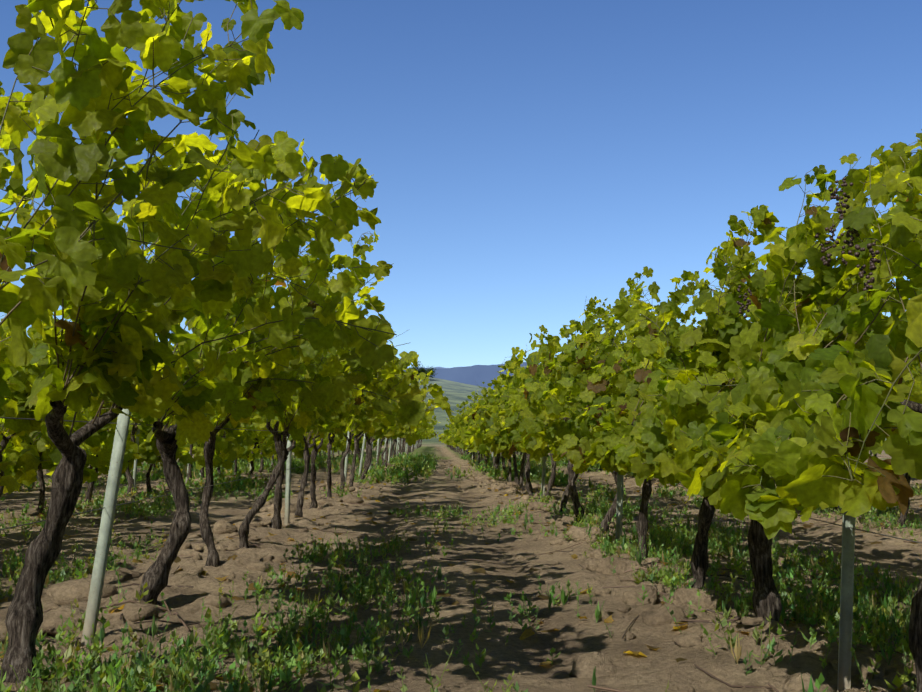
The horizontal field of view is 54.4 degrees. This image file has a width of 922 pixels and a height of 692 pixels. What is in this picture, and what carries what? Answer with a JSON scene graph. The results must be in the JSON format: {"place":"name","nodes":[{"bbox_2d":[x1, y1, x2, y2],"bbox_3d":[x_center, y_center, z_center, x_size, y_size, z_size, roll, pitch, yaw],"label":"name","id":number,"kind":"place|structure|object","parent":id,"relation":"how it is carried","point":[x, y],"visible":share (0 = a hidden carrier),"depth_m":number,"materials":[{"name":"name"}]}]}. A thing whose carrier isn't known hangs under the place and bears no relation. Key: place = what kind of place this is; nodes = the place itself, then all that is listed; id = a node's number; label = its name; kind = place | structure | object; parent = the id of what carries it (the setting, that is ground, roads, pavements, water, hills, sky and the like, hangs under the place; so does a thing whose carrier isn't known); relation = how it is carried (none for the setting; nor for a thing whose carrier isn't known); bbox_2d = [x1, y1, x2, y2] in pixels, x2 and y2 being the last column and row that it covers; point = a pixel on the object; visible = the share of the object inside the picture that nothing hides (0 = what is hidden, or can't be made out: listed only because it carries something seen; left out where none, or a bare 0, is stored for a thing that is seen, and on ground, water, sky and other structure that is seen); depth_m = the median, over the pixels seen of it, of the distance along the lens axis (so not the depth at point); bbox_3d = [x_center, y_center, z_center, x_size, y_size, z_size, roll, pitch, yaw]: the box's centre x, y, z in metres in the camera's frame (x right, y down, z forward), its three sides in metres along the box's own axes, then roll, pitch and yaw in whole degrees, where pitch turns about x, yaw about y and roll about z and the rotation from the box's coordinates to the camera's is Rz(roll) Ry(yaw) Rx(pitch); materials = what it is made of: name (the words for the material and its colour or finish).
{"place":"outdoors","nodes":[
{"label":"outdoors","id":0,"kind":"place"},
{"bbox_2d":[411,361,437,377],"bbox_3d":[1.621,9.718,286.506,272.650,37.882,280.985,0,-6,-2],"label":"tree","id":1,"kind":"object","parent":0,"point":[422,369],"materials":[{"name":"green plant"}]},
{"bbox_2d":[0,377,921,691],"bbox_3d":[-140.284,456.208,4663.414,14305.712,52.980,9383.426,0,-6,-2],"label":"ground","id":2,"kind":"structure","parent":0,"point":[574,635],"depth_m":5.22,"materials":[{"name":"brown soil"}]},
{"bbox_2d":[0,463,916,691],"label":"soil clods","id":3,"kind":"object","parent":2,"relation":"on","point":[64,594],"visible":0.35,"depth_m":4.51,"materials":[{"name":"brown soil"}]},
{"bbox_2d":[0,0,921,691],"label":"vine","id":4,"kind":"object","parent":2,"relation":"on","point":[114,264],"depth_m":3.34,"materials":[{"name":"green plant"}]},
{"bbox_2d":[737,177,880,317],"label":"grape clusters","id":5,"kind":"object","parent":4,"relation":"on","point":[873,260],"visible":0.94,"depth_m":3.59,"materials":[{"name":"purple"}]},
{"bbox_2d":[0,451,921,691],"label":"weeds","id":6,"kind":"object","parent":2,"relation":"on","point":[181,677],"visible":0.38,"depth_m":4.65,"materials":[{"name":"green plant"}]},
{"bbox_2d":[0,463,921,691],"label":"fallen leaves","id":7,"kind":"object","parent":2,"relation":"on","point":[526,633],"visible":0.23,"depth_m":5.60,"materials":[{"name":"brown plant"}]},
{"bbox_2d":[0,469,921,691],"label":"twigs","id":8,"kind":"object","parent":2,"relation":"on","point":[590,686],"visible":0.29,"depth_m":5.25,"materials":[{"name":"wood"}]},
{"bbox_2d":[56,409,871,691],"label":"trellis posts","id":9,"kind":"object","parent":2,"relation":"on","point":[109,509],"visible":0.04,"depth_m":3.70,"materials":[{"name":"grey metal"}]},
{"bbox_2d":[0,417,921,543],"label":"trellis wires","id":10,"kind":"object","parent":9,"relation":"attached to","point":[377,450],"visible":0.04,"depth_m":3.50,"materials":[{"name":"grey metal"}]},
{"bbox_2d":[0,0,921,367],"label":"sky","id":11,"kind":"structure","parent":0,"point":[527,159],"materials":[{"name":"blue"}]},
{"bbox_2d":[403,362,560,388],"bbox_3d":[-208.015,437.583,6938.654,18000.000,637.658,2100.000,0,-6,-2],"label":"mountains","id":12,"kind":"structure","parent":0,"point":[476,374],"depth_m":6480.75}
]}

